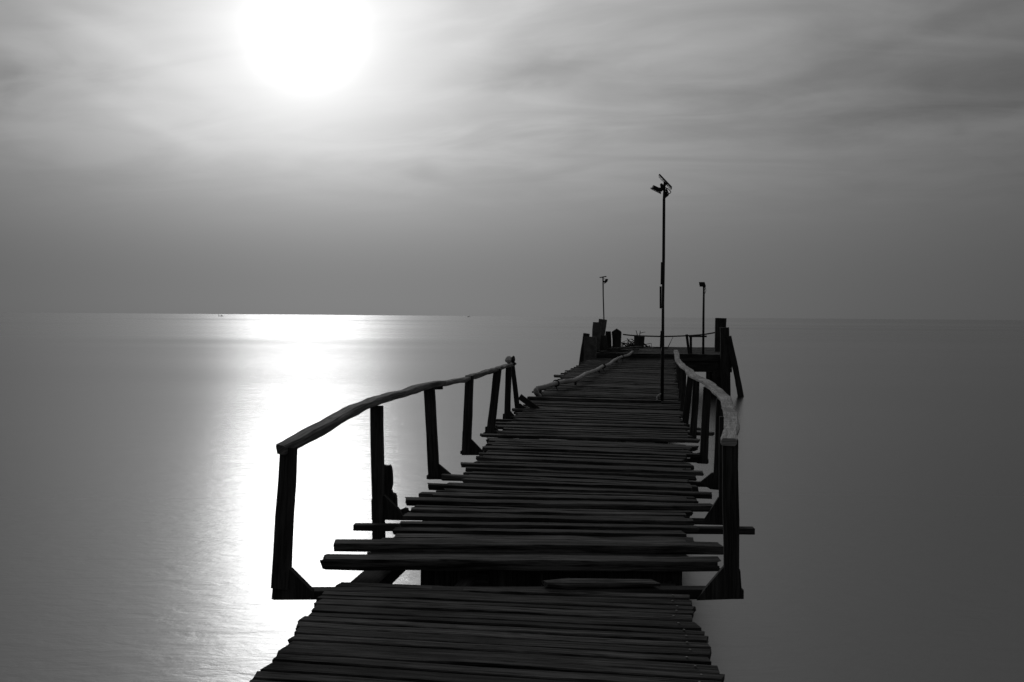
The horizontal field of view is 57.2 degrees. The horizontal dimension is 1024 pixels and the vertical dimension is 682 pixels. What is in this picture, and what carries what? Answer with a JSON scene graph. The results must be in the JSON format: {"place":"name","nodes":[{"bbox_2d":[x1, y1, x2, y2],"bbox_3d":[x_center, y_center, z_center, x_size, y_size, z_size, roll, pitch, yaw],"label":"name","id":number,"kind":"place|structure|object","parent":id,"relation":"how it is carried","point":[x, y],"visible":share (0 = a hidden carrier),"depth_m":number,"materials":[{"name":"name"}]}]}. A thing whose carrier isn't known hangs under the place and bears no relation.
{"place":"outdoors","nodes":[
{"label":"outdoors","id":0,"kind":"place"},
{"bbox_2d":[0,312,1023,681],"bbox_3d":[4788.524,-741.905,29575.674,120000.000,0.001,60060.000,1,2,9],"label":"sea","id":1,"kind":"structure","parent":0,"point":[880,472],"depth_m":17.61,"materials":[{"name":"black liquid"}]},
{"bbox_2d":[249,358,754,681],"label":"wooden walkway","id":2,"kind":"structure","parent":1,"relation":"in","point":[484,549],"depth_m":6.34,"materials":[{"name":"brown wood"}]},
{"bbox_2d":[384,464,410,512],"bbox_3d":[-0.958,1.302,8.084,0.300,0.476,0.070,1,2,9],"label":"broken board","id":3,"kind":"object","parent":2,"relation":"on","point":[388,484],"visible":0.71,"depth_m":8.08,"materials":[{"name":"black wood"}]},
{"bbox_2d":[271,363,538,598],"bbox_3d":[-0.615,1.000,11.148,0.510,1.219,11.128,1,2,9],"label":"railing","id":4,"kind":"object","parent":2,"relation":"attached to","point":[288,581],"visible":0.93,"depth_m":7.90,"materials":[{"name":"grey wood"}]},
{"bbox_2d":[505,356,514,364],"bbox_3d":[-0.031,0.322,15.711,0.183,0.161,0.214,1,2,9],"label":"bundle","id":5,"kind":"object","parent":4,"relation":"on","point":[509,359],"visible":0.99,"depth_m":15.64,"materials":[{"name":"fabric"}]},
{"bbox_2d":[533,350,632,395],"bbox_3d":[2.741,0.812,28.197,0.362,0.397,19.777,1,2,13],"label":"bamboo pole","id":6,"kind":"object","parent":2,"relation":"on","point":[555,383],"visible":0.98,"depth_m":21.75,"materials":[{"name":"wood"}]},
{"bbox_2d":[542,578,660,588],"bbox_3d":[0.559,1.530,5.924,0.737,0.044,0.135,0,2,-4],"label":"loose board","id":7,"kind":"object","parent":2,"relation":"on","point":[579,583],"visible":1,"depth_m":5.87,"materials":[{"name":"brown wood"}]},
{"bbox_2d":[650,174,671,400],"bbox_3d":[2.894,-1.032,18.358,0.414,4.409,0.360,1,2,9],"label":"lamp pole","id":8,"kind":"object","parent":2,"relation":"on","point":[661,188],"visible":0.98,"depth_m":18.32,"materials":[{"name":"metal"}]},
{"bbox_2d":[673,350,741,599],"bbox_3d":[3.148,0.824,16.794,0.461,1.021,22.435,1,2,9],"label":"railing","id":9,"kind":"object","parent":2,"relation":"attached to","point":[725,580],"visible":0.97,"depth_m":7.33,"materials":[{"name":"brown wood"}]},
{"bbox_2d":[579,333,589,364],"bbox_3d":[2.693,1.380,37.182,0.732,3.404,0.250,1,2,9],"label":"mooring post","id":10,"kind":"object","parent":1,"relation":"in","point":[581,358],"visible":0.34,"depth_m":37.03,"materials":[{"name":"black wood"}]},
{"bbox_2d":[584,337,596,359],"bbox_3d":[3.062,1.444,36.947,0.499,3.243,0.466,1,2,9],"label":"mooring post","id":11,"kind":"object","parent":1,"relation":"in","point":[590,345],"visible":0.29,"depth_m":36.71,"materials":[{"name":"wood"}]},
{"bbox_2d":[592,322,600,350],"bbox_3d":[3.368,1.114,38.870,0.613,3.827,0.345,1,2,9],"label":"mooring post","id":12,"kind":"object","parent":1,"relation":"in","point":[596,329],"visible":0.2,"depth_m":38.65,"materials":[{"name":"wood"}]},
{"bbox_2d":[599,319,606,334],"bbox_3d":[3.590,1.036,39.842,0.833,3.960,0.352,1,2,9],"label":"mooring post","id":13,"kind":"object","parent":1,"relation":"in","point":[603,324],"visible":0.1,"depth_m":39.61,"materials":[{"name":"wood"}]},
{"bbox_2d":[600,335,606,350],"bbox_3d":[3.698,1.405,38.118,0.384,3.271,0.264,1,2,9],"label":"mooring post","id":14,"kind":"object","parent":1,"relation":"in","point":[603,342],"visible":0.2,"depth_m":37.96,"materials":[{"name":"black wood"}]},
{"bbox_2d":[605,331,611,347],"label":"mooring post","id":15,"kind":"object","parent":1,"relation":"in","point":[608,334],"visible":0.13,"depth_m":40.21,"materials":[{"name":"black wood"}]},
{"bbox_2d":[634,336,644,347],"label":"mooring post","id":16,"kind":"object","parent":1,"relation":"in","point":[638,340],"visible":0.12,"depth_m":43.90,"materials":[{"name":"black wood"}]},
{"bbox_2d":[596,346,731,394],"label":"landing platform","id":17,"kind":"structure","parent":1,"relation":"in","point":[708,361],"depth_m":36.79,"materials":[{"name":"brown wood"}]},
{"bbox_2d":[599,276,607,318],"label":"lamp pole","id":18,"kind":"object","parent":17,"relation":"on","point":[603,281],"visible":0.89,"depth_m":40.40,"materials":[{"name":"metal"}]},
{"bbox_2d":[596,350,624,351],"bbox_3d":[4.085,0.404,38.092,0.229,0.067,2.079,2,2,39],"label":"loose board","id":19,"kind":"object","parent":17,"relation":"on","point":[610,351],"visible":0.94,"depth_m":37.79,"materials":[{"name":"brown wood"}]},
{"bbox_2d":[606,346,642,349],"bbox_3d":[4.704,0.299,39.247,0.219,0.092,3.338,1,2,31],"label":"loose board","id":20,"kind":"object","parent":19,"relation":"on","point":[631,347],"visible":0.98,"depth_m":39.01,"materials":[{"name":"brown wood"}]},
{"bbox_2d":[612,329,621,347],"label":"mooring post","id":21,"kind":"object","parent":17,"relation":"on","point":[616,337],"visible":0.86,"depth_m":40.08,"materials":[{"name":"black wood"}]},
{"bbox_2d":[621,338,633,346],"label":"dry branch","id":22,"kind":"object","parent":17,"relation":"on","point":[628,344],"visible":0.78,"depth_m":44.23,"materials":[{"name":"black plant"}]},
{"bbox_2d":[623,332,714,336],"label":"back rail","id":23,"kind":"object","parent":17,"relation":"attached to","point":[669,336],"visible":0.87,"depth_m":45.18,"materials":[{"name":"paint"}]},
{"bbox_2d":[685,334,706,355],"bbox_3d":[7.249,0.160,37.002,0.830,0.849,0.163,1,2,9],"label":"frame","id":24,"kind":"object","parent":17,"relation":"on","point":[689,349],"visible":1,"depth_m":36.98,"materials":[{"name":"black wood"}]},
{"bbox_2d":[699,282,705,353],"bbox_3d":[7.451,-0.896,36.801,0.282,2.821,0.260,1,2,9],"label":"lamp pole","id":25,"kind":"object","parent":17,"relation":"on","point":[702,284],"visible":1,"depth_m":36.75,"materials":[{"name":"metal"}]},
{"bbox_2d":[714,318,726,351],"bbox_3d":[8.802,1.029,39.819,0.509,4.022,0.475,1,2,9],"label":"mooring post","id":26,"kind":"object","parent":1,"relation":"in","point":[720,322],"visible":0.26,"depth_m":39.58,"materials":[{"name":"black wood"}]},
{"bbox_2d":[720,327,729,395],"bbox_3d":[8.200,1.296,36.166,0.415,3.656,0.362,1,2,9],"label":"mooring post","id":27,"kind":"object","parent":1,"relation":"in","point":[724,368],"visible":0.63,"depth_m":36.00,"materials":[{"name":"black wood"}]},
{"bbox_2d":[726,336,743,395],"bbox_3d":[8.637,1.476,35.950,0.961,3.368,0.147,1,2,9],"label":"mooring post","id":28,"kind":"object","parent":1,"relation":"in","point":[735,368],"visible":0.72,"depth_m":35.89,"materials":[{"name":"black wood"}]},
{"bbox_2d":[0,0,1023,319],"label":"sky","id":29,"kind":"structure","parent":0,"point":[820,159],"materials":[{"name":"grey"}]}
]}

